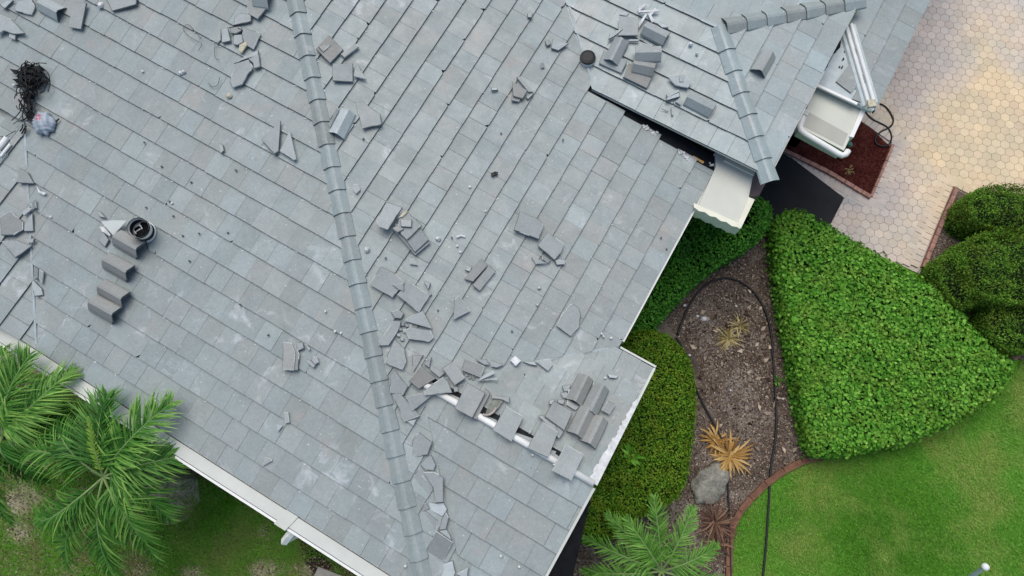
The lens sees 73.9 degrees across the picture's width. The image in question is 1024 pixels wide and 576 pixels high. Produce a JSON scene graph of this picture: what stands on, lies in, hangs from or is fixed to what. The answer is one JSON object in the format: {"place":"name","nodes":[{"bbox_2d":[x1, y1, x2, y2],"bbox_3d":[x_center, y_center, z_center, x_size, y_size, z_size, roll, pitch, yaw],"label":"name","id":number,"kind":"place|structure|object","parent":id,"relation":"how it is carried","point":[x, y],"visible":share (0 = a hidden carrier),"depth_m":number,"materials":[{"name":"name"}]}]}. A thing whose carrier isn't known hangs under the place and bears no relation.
{"place":"outdoors","nodes":[
{"label":"outdoors","id":0,"kind":"place"},
{"bbox_2d":[157,477,199,524],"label":"bare soil","id":1,"kind":"structure","parent":0,"point":[181,495],"depth_m":12.49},
{"bbox_2d":[1,109,1023,575],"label":"ground","id":2,"kind":"structure","parent":0,"point":[833,493],"depth_m":12.12,"materials":[{"name":"plant"}]},
{"bbox_2d":[0,351,314,575],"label":"side yard","id":3,"kind":"structure","parent":2,"relation":"on","point":[259,564],"depth_m":12.39,"materials":[{"name":"plant"}]},
{"bbox_2d":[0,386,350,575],"bbox_3d":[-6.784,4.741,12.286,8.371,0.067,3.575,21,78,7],"label":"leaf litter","id":4,"kind":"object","parent":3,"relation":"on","point":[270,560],"visible":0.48,"depth_m":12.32,"materials":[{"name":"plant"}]},
{"bbox_2d":[0,362,356,575],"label":"grass","id":5,"kind":"structure","parent":3,"relation":"on","point":[45,541],"depth_m":12.32,"materials":[{"name":"plant"}]},
{"bbox_2d":[0,341,111,527],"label":"palm tree","id":6,"kind":"object","parent":5,"relation":"on","point":[25,414],"visible":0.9,"depth_m":9.96,"materials":[{"name":"plant"}]},
{"bbox_2d":[12,384,198,575],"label":"palm tree","id":7,"kind":"object","parent":5,"relation":"on","point":[127,481],"visible":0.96,"depth_m":9.80,"materials":[{"name":"plant"}]},
{"bbox_2d":[154,481,305,575],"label":"grass","id":8,"kind":"structure","parent":3,"relation":"on","point":[217,564],"depth_m":12.27,"materials":[{"name":"plant"}]},
{"bbox_2d":[275,530,352,575],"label":"dark mulch strip","id":9,"kind":"object","parent":3,"relation":"on","point":[316,559],"visible":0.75,"depth_m":12.16,"materials":[{"name":"soil"}]},
{"bbox_2d":[0,0,929,575],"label":"house","id":10,"kind":"structure","parent":2,"relation":"on","point":[438,146],"depth_m":10.31,"materials":[{"name":"grey stone"}]},
{"bbox_2d":[0,211,23,235],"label":"broken tile","id":11,"kind":"object","parent":10,"relation":"on","point":[11,223],"visible":1,"depth_m":10.42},
{"bbox_2d":[0,15,24,34],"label":"broken tile","id":12,"kind":"object","parent":10,"relation":"on","point":[10,26],"visible":1,"depth_m":10.85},
{"bbox_2d":[2,240,32,257],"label":"broken tile","id":13,"kind":"object","parent":10,"relation":"on","point":[16,248],"visible":1,"depth_m":10.39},
{"bbox_2d":[15,0,35,14],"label":"broken tile","id":14,"kind":"object","parent":10,"relation":"on","point":[27,7],"visible":1,"depth_m":10.88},
{"bbox_2d":[17,168,34,183],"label":"broken tile","id":15,"kind":"object","parent":10,"relation":"on","point":[24,177],"visible":1,"depth_m":10.55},
{"bbox_2d":[11,60,50,120],"bbox_3d":[-7.551,-3.086,10.678,0.613,0.274,1.015,1,76,2],"label":"wire tangle","id":16,"kind":"object","parent":10,"relation":"on","point":[29,90],"visible":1,"depth_m":10.65,"materials":[{"name":"black plastic"}]},
{"bbox_2d":[32,111,55,135],"bbox_3d":[-7.331,-2.582,10.586,0.354,0.154,0.440,-43,79,-3],"label":"plastic bag","id":17,"kind":"object","parent":10,"relation":"on","point":[44,123],"visible":1,"depth_m":10.56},
{"bbox_2d":[37,0,66,22],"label":"ridge tile","id":18,"kind":"object","parent":10,"relation":"on","point":[50,8],"visible":1,"depth_m":10.79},
{"bbox_2d":[69,2,86,28],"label":"roof tile","id":19,"kind":"object","parent":10,"relation":"on","point":[78,12],"visible":1,"depth_m":10.75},
{"bbox_2d":[87,304,120,323],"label":"ridge tile","id":20,"kind":"object","parent":10,"relation":"on","point":[101,316],"visible":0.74,"depth_m":10.18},
{"bbox_2d":[87,303,121,323],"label":"ridge tile","id":21,"kind":"object","parent":20,"relation":"on","point":[103,316],"visible":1,"depth_m":10.14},
{"bbox_2d":[88,295,121,321],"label":"ridge tile","id":22,"kind":"object","parent":21,"relation":"on","point":[103,306],"visible":1,"depth_m":10.06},
{"bbox_2d":[101,220,126,234],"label":"tile","id":23,"kind":"object","parent":10,"relation":"on","point":[113,226],"visible":0.86,"depth_m":10.25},
{"bbox_2d":[101,262,133,281],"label":"ridge tile","id":24,"kind":"object","parent":10,"relation":"on","point":[116,275],"visible":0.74,"depth_m":10.23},
{"bbox_2d":[102,264,134,280],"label":"ridge tile","id":25,"kind":"object","parent":24,"relation":"on","point":[117,274],"visible":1,"depth_m":10.19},
{"bbox_2d":[102,253,135,279],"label":"ridge tile","id":26,"kind":"object","parent":25,"relation":"on","point":[118,265],"visible":1,"depth_m":10.11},
{"bbox_2d":[107,0,136,11],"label":"broken tile","id":27,"kind":"object","parent":10,"relation":"on","point":[116,5],"visible":1,"depth_m":10.70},
{"bbox_2d":[112,242,144,258],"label":"ridge tile","id":28,"kind":"object","parent":10,"relation":"on","point":[126,252],"visible":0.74,"depth_m":10.26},
{"bbox_2d":[112,239,144,257],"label":"ridge tile","id":29,"kind":"object","parent":28,"relation":"on","point":[127,251],"visible":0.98,"depth_m":10.21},
{"bbox_2d":[112,230,145,256],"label":"ridge tile","id":30,"kind":"object","parent":29,"relation":"on","point":[124,240],"visible":0.96,"depth_m":10.13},
{"bbox_2d":[127,217,155,248],"bbox_3d":[-5.518,-0.860,10.139,0.362,0.359,0.327,42,81,11],"label":"bucket","id":31,"kind":"object","parent":10,"relation":"on","point":[142,229],"visible":0.99,"depth_m":10.14,"materials":[{"name":"black plastic"}]},
{"bbox_2d":[230,59,252,87],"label":"broken tile","id":32,"kind":"object","parent":10,"relation":"on","point":[241,72],"visible":1,"depth_m":10.35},
{"bbox_2d":[242,27,260,49],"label":"broken tile","id":33,"kind":"object","parent":10,"relation":"on","point":[251,37],"visible":1,"depth_m":10.41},
{"bbox_2d":[247,0,269,19],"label":"broken tile","id":34,"kind":"object","parent":10,"relation":"on","point":[256,12],"visible":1,"depth_m":10.44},
{"bbox_2d":[262,121,280,153],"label":"broken tile","id":35,"kind":"object","parent":10,"relation":"on","point":[271,139],"visible":1,"depth_m":10.18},
{"bbox_2d":[280,131,296,160],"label":"broken tile","id":36,"kind":"object","parent":10,"relation":"on","point":[287,149],"visible":1,"depth_m":10.13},
{"bbox_2d":[288,346,299,370],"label":"broken tile","id":37,"kind":"object","parent":10,"relation":"on","point":[297,357],"visible":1,"depth_m":9.80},
{"bbox_2d":[282,342,295,370],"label":"broken tile","id":38,"kind":"object","parent":37,"relation":"on","point":[289,355],"visible":1,"depth_m":9.78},
{"bbox_2d":[316,36,343,63],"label":"roof tile","id":39,"kind":"object","parent":10,"relation":"on","point":[332,52],"visible":1,"depth_m":10.34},
{"bbox_2d":[329,108,355,139],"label":"ridge tile","id":40,"kind":"object","parent":10,"relation":"on","point":[343,122],"visible":1,"depth_m":10.14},
{"bbox_2d":[333,63,352,82],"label":"roof tile","id":41,"kind":"object","parent":10,"relation":"on","point":[342,72],"visible":1,"depth_m":10.30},
{"bbox_2d":[34,2,691,525],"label":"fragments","id":42,"kind":"object","parent":10,"relation":"on","point":[320,208],"visible":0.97,"depth_m":10.24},
{"bbox_2d":[356,101,381,128],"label":"broken tile","id":43,"kind":"object","parent":10,"relation":"on","point":[370,117],"visible":1,"depth_m":10.23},
{"bbox_2d":[370,266,403,297],"bbox_3d":[-1.803,-0.088,9.865,0.407,0.094,0.327,29,79,8],"label":"roof tile","id":44,"kind":"object","parent":10,"relation":"on","point":[384,280],"visible":1,"depth_m":9.85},
{"bbox_2d":[378,321,400,344],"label":"broken tile","id":45,"kind":"object","parent":10,"relation":"on","point":[390,333],"visible":1,"depth_m":9.74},
{"bbox_2d":[385,339,406,369],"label":"broken tile","id":46,"kind":"object","parent":10,"relation":"on","point":[396,356],"visible":1,"depth_m":9.71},
{"bbox_2d":[390,370,407,394],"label":"broken tile","id":47,"kind":"object","parent":10,"relation":"on","point":[398,384],"visible":1,"depth_m":9.66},
{"bbox_2d":[392,393,419,421],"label":"roof tile","id":48,"kind":"object","parent":10,"relation":"on","point":[405,408],"visible":1,"depth_m":9.61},
{"bbox_2d":[392,227,429,254],"bbox_3d":[-1.530,-0.705,10.015,0.584,0.145,0.280,29,79,8],"label":"roof tile","id":49,"kind":"object","parent":10,"relation":"on","point":[399,234],"visible":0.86,"depth_m":9.99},
{"bbox_2d":[395,224,428,252],"bbox_3d":[-1.456,-0.805,9.993,0.283,0.116,0.512,-36,78,-7],"label":"roof tile","id":50,"kind":"object","parent":49,"relation":"on","point":[417,240],"visible":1,"depth_m":9.97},
{"bbox_2d":[398,208,421,239],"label":"roof tile","id":51,"kind":"object","parent":50,"relation":"on","point":[407,233],"visible":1,"depth_m":9.96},
{"bbox_2d":[376,202,401,229],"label":"roof tile","id":52,"kind":"object","parent":51,"relation":"on","point":[387,216],"visible":1,"depth_m":9.91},
{"bbox_2d":[397,279,428,311],"bbox_3d":[-1.438,0.113,9.872,0.409,0.092,0.329,29,79,8],"label":"roof tile","id":53,"kind":"object","parent":10,"relation":"on","point":[413,296],"visible":1,"depth_m":9.86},
{"bbox_2d":[403,311,431,328],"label":"broken tile","id":54,"kind":"object","parent":10,"relation":"on","point":[420,318],"visible":1,"depth_m":9.82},
{"bbox_2d":[406,393,430,410],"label":"broken tile","id":55,"kind":"object","parent":10,"relation":"on","point":[415,401],"visible":1,"depth_m":9.61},
{"bbox_2d":[405,327,432,341],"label":"broken tile","id":56,"kind":"object","parent":10,"relation":"on","point":[417,334],"visible":1,"depth_m":9.79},
{"bbox_2d":[411,432,431,456],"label":"broken tile","id":57,"kind":"object","parent":10,"relation":"on","point":[421,444],"visible":1,"depth_m":9.57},
{"bbox_2d":[409,366,435,388],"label":"roof tile","id":58,"kind":"object","parent":10,"relation":"on","point":[422,376],"visible":1,"depth_m":9.69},
{"bbox_2d":[414,466,431,493],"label":"broken tile","id":59,"kind":"object","parent":10,"relation":"on","point":[426,486],"visible":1,"depth_m":9.54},
{"bbox_2d":[424,472,443,502],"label":"broken tile","id":60,"kind":"object","parent":10,"relation":"on","point":[436,480],"visible":1,"depth_m":9.48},
{"bbox_2d":[424,377,451,394],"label":"broken tile","id":61,"kind":"object","parent":10,"relation":"on","point":[441,386],"visible":1,"depth_m":9.63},
{"bbox_2d":[429,502,447,516],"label":"broken tile","id":62,"kind":"object","parent":10,"relation":"on","point":[440,509],"visible":1,"depth_m":9.49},
{"bbox_2d":[427,531,452,561],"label":"roof tile","id":63,"kind":"object","parent":10,"relation":"on","point":[439,546],"visible":1,"depth_m":9.40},
{"bbox_2d":[442,362,465,384],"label":"roof tile","id":64,"kind":"object","parent":10,"relation":"on","point":[454,373],"visible":1,"depth_m":9.72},
{"bbox_2d":[453,296,469,319],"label":"broken tile","id":65,"kind":"object","parent":10,"relation":"on","point":[461,308],"visible":1,"depth_m":9.92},
{"bbox_2d":[454,383,484,417],"bbox_3d":[-0.596,1.586,9.590,0.320,0.107,0.408,29,79,8],"label":"roof tile","id":66,"kind":"object","parent":10,"relation":"on","point":[470,399],"visible":1,"depth_m":9.58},
{"bbox_2d":[462,359,484,377],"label":"roof tile","id":67,"kind":"object","parent":10,"relation":"on","point":[473,368],"visible":1,"depth_m":9.78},
{"bbox_2d":[464,259,487,281],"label":"broken tile","id":68,"kind":"object","parent":10,"relation":"on","point":[476,271],"visible":1,"depth_m":10.04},
{"bbox_2d":[472,266,495,290],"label":"broken tile","id":69,"kind":"object","parent":10,"relation":"on","point":[484,278],"visible":1,"depth_m":10.04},
{"bbox_2d":[493,406,522,440],"bbox_3d":[-0.046,1.897,9.511,0.312,0.105,0.386,29,79,8],"label":"roof tile","id":70,"kind":"object","parent":10,"relation":"on","point":[508,423],"visible":1,"depth_m":9.50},
{"bbox_2d":[514,212,542,239],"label":"roof tile","id":71,"kind":"object","parent":10,"relation":"on","point":[528,225],"visible":1,"depth_m":10.22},
{"bbox_2d":[527,421,557,457],"bbox_3d":[0.452,2.117,9.454,0.315,0.109,0.428,29,79,8],"label":"roof tile","id":72,"kind":"object","parent":10,"relation":"on","point":[542,440],"visible":1,"depth_m":9.44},
{"bbox_2d":[537,231,563,259],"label":"roof tile","id":73,"kind":"object","parent":10,"relation":"on","point":[550,245],"visible":1,"depth_m":10.21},
{"bbox_2d":[545,401,572,430],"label":"roof tile","id":74,"kind":"object","parent":10,"relation":"on","point":[558,414],"visible":1,"depth_m":9.58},
{"bbox_2d":[552,444,583,480],"bbox_3d":[0.774,2.402,9.354,0.303,0.108,0.409,29,79,8],"label":"roof tile","id":75,"kind":"object","parent":10,"relation":"on","point":[566,465],"visible":1,"depth_m":9.34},
{"bbox_2d":[557,304,580,335],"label":"broken tile","id":76,"kind":"object","parent":10,"relation":"on","point":[568,322],"visible":1,"depth_m":10.08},
{"bbox_2d":[565,373,592,405],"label":"ridge tile","id":77,"kind":"object","parent":10,"relation":"on","point":[580,388],"visible":1,"depth_m":9.75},
{"bbox_2d":[567,405,593,438],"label":"ridge tile","id":78,"kind":"object","parent":10,"relation":"on","point":[581,420],"visible":1,"depth_m":9.55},
{"bbox_2d":[579,415,607,448],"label":"ridge tile","id":79,"kind":"object","parent":10,"relation":"on","point":[595,430],"visible":1,"depth_m":9.53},
{"bbox_2d":[583,383,608,414],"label":"ridge tile","id":80,"kind":"object","parent":10,"relation":"on","point":[597,394],"visible":1,"depth_m":9.71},
{"bbox_2d":[599,50,626,72],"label":"roof tile","id":81,"kind":"object","parent":10,"relation":"on","point":[612,65],"visible":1,"depth_m":10.73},
{"bbox_2d":[603,37,628,65],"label":"ridge tile","id":82,"kind":"object","parent":81,"relation":"on","point":[617,49],"visible":1,"depth_m":10.68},
{"bbox_2d":[619,17,637,35],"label":"roof tile","id":83,"kind":"object","parent":10,"relation":"on","point":[628,26],"visible":1,"depth_m":10.74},
{"bbox_2d":[623,63,651,88],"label":"roof tile","id":84,"kind":"object","parent":10,"relation":"on","point":[643,81],"visible":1,"depth_m":10.66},
{"bbox_2d":[631,59,655,76],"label":"ridge tile","id":85,"kind":"object","parent":84,"relation":"on","point":[643,68],"visible":0.98,"depth_m":10.59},
{"bbox_2d":[635,46,661,62],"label":"ridge tile","id":86,"kind":"object","parent":85,"relation":"on","point":[652,54],"visible":1,"depth_m":10.54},
{"bbox_2d":[640,22,669,46],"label":"ridge tile","id":87,"kind":"object","parent":10,"relation":"on","point":[653,33],"visible":1,"depth_m":10.64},
{"bbox_2d":[683,92,715,118],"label":"ridge tile","id":88,"kind":"object","parent":10,"relation":"on","point":[700,105],"visible":1,"depth_m":10.48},
{"bbox_2d":[750,50,775,78],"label":"ridge tile","id":89,"kind":"object","parent":10,"relation":"on","point":[764,61],"visible":1,"depth_m":10.55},
{"bbox_2d":[573,236,807,575],"bbox_3d":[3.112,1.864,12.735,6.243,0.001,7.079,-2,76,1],"label":"mulch bed","id":90,"kind":"object","parent":2,"relation":"on","point":[665,327],"visible":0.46,"depth_m":12.68,"materials":[{"name":"wood"}]},
{"bbox_2d":[581,327,698,546],"bbox_3d":[2.248,2.691,11.942,1.894,1.206,3.971,19,77,6],"label":"hedge","id":91,"kind":"object","parent":90,"relation":"on","point":[658,432],"visible":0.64,"depth_m":11.51,"materials":[{"name":"green plant"}]},
{"bbox_2d":[579,492,723,575],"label":"palm tree","id":92,"kind":"object","parent":90,"relation":"on","point":[650,560],"visible":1,"depth_m":10.65,"materials":[{"name":"plant"}]},
{"bbox_2d":[628,196,773,334],"bbox_3d":[2.980,-0.427,12.836,4.534,0.948,1.558,-39,78,-8],"label":"hedge","id":93,"kind":"object","parent":90,"relation":"on","point":[702,250],"visible":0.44,"depth_m":12.55,"materials":[{"name":"green plant"}]},
{"bbox_2d":[676,337,731,575],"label":"cable","id":94,"kind":"object","parent":90,"relation":"on","point":[701,400],"visible":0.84,"depth_m":12.29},
{"bbox_2d":[690,461,729,504],"bbox_3d":[3.593,3.544,12.260,0.618,0.169,0.829,61,85,13],"label":"boulder","id":95,"kind":"object","parent":90,"relation":"on","point":[711,480],"visible":0.98,"depth_m":12.20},
{"bbox_2d":[698,421,735,457],"bbox_3d":[3.706,2.777,12.484,0.669,0.214,0.606,44,81,11],"label":"bromeliad","id":96,"kind":"object","parent":90,"relation":"on","point":[711,440],"visible":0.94,"depth_m":12.44,"materials":[{"name":"yellow plant"}]},
{"bbox_2d":[695,497,742,548],"bbox_3d":[3.604,4.164,12.070,0.959,0.425,0.877,29,79,8],"label":"dead plant","id":97,"kind":"object","parent":90,"relation":"on","point":[711,520],"visible":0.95,"depth_m":12.06,"materials":[{"name":"brown plant"}]},
{"bbox_2d":[677,277,777,575],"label":"cable","id":98,"kind":"object","parent":90,"relation":"on","point":[775,398],"visible":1,"depth_m":12.66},
{"bbox_2d":[710,325,744,353],"bbox_3d":[4.116,0.958,13.036,0.702,0.418,0.697,-15,76,-2],"label":"spiky plant","id":99,"kind":"object","parent":90,"relation":"on","point":[729,336],"visible":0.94,"depth_m":12.89,"materials":[{"name":"yellow plant"}]},
{"bbox_2d":[709,430,753,476],"bbox_3d":[4.004,3.021,12.409,0.881,0.387,0.896,-15,76,-2],"label":"bromeliad","id":100,"kind":"object","parent":90,"relation":"on","point":[730,455],"visible":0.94,"depth_m":12.32,"materials":[{"name":"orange plant"}]},
{"bbox_2d":[684,275,796,462],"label":"dry litter","id":101,"kind":"object","parent":90,"relation":"on","point":[761,357],"visible":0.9,"depth_m":12.79,"materials":[{"name":"plant"}]},
{"bbox_2d":[763,208,1016,460],"bbox_3d":[6.954,0.618,12.597,4.060,0.706,4.732,-6,76,0],"label":"ground cover","id":102,"kind":"object","parent":90,"relation":"on","point":[879,353],"visible":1,"depth_m":12.24,"materials":[{"name":"green plant"}]},
{"bbox_2d":[725,456,824,575],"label":"brick edging","id":103,"kind":"object","parent":2,"relation":"on","point":[759,490],"visible":0.94,"depth_m":12.18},
{"bbox_2d":[785,122,889,193],"bbox_3d":[6.287,-3.217,13.879,2.889,0.001,1.882,29,79,8],"label":"red mulch bed","id":104,"kind":"object","parent":2,"relation":"on","point":[863,144],"visible":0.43,"depth_m":13.72,"materials":[{"name":"wood"}]},
{"bbox_2d":[783,149,871,198],"bbox_3d":[6.288,-2.309,13.627,1.934,0.113,0.123,32,79,9],"label":"brick edging","id":105,"kind":"object","parent":104,"relation":"on","point":[830,173],"visible":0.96,"depth_m":13.59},
{"bbox_2d":[787,0,1023,267],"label":"driveway pavers","id":106,"kind":"object","parent":2,"relation":"on","point":[952,99],"visible":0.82,"depth_m":13.82,"materials":[{"name":"stone"}]},
{"bbox_2d":[759,153,843,233],"bbox_3d":[5.453,-1.779,13.523,1.971,0.015,1.792,29,79,8],"label":"entry mat","id":107,"kind":"object","parent":106,"relation":"on","point":[799,186],"visible":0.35,"depth_m":13.53,"materials":[{"name":"black rubber"}]},
{"bbox_2d":[865,103,893,146],"bbox_3d":[7.539,-3.317,13.837,0.530,0.032,0.966,-9,76,-1],"label":"garden hose","id":108,"kind":"object","parent":106,"relation":"on","point":[886,126],"visible":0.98,"depth_m":13.82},
{"bbox_2d":[870,144,893,196],"bbox_3d":[7.393,-2.346,13.605,0.054,0.113,1.229,26,78,8],"label":"brick edging","id":109,"kind":"object","parent":106,"relation":"on","point":[884,164],"visible":1,"depth_m":13.57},
{"bbox_2d":[921,190,1023,360],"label":"brown mulch bed","id":110,"kind":"object","parent":2,"relation":"on","point":[958,194],"visible":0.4,"depth_m":13.24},
{"bbox_2d":[920,187,958,267],"bbox_3d":[8.350,-1.183,13.291,0.075,0.112,1.847,27,78,8],"label":"brick edging","id":111,"kind":"object","parent":110,"relation":"on","point":[936,234],"visible":0.98,"depth_m":13.24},
{"bbox_2d":[916,250,982,310],"bbox_3d":[8.166,-0.139,12.531,1.014,1.107,1.117,29,79,8],"label":"bush","id":112,"kind":"object","parent":110,"relation":"on","point":[939,274],"visible":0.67,"depth_m":12.38,"materials":[{"name":"green plant"}]},
{"bbox_2d":[935,227,1023,312],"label":"bush","id":113,"kind":"object","parent":110,"relation":"on","point":[997,267],"visible":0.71,"depth_m":12.14,"materials":[{"name":"green plant"}]},
{"bbox_2d":[942,183,1023,241],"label":"bush","id":114,"kind":"object","parent":110,"relation":"on","point":[976,211],"visible":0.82,"depth_m":12.57,"materials":[{"name":"green plant"}]},
{"bbox_2d":[967,298,1023,358],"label":"bush","id":115,"kind":"object","parent":110,"relation":"on","point":[1001,330],"visible":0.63,"depth_m":12.22,"materials":[{"name":"green plant"}]},
{"bbox_2d":[732,360,1023,575],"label":"grass","id":116,"kind":"structure","parent":0,"point":[951,503],"depth_m":12.10,"materials":[{"name":"plant"}]},
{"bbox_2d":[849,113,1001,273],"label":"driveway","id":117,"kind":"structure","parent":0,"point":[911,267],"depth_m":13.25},
{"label":"ridge tile","id":118,"kind":"object","parent":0,"visible":0},
{"bbox_2d":[97,290,129,307],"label":"ridge tile","id":119,"kind":"object","parent":118,"relation":"on","point":[111,300],"visible":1,"depth_m":10.15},
{"bbox_2d":[97,279,130,306],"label":"ridge tile","id":120,"kind":"object","parent":119,"relation":"on","point":[112,291],"visible":1,"depth_m":10.08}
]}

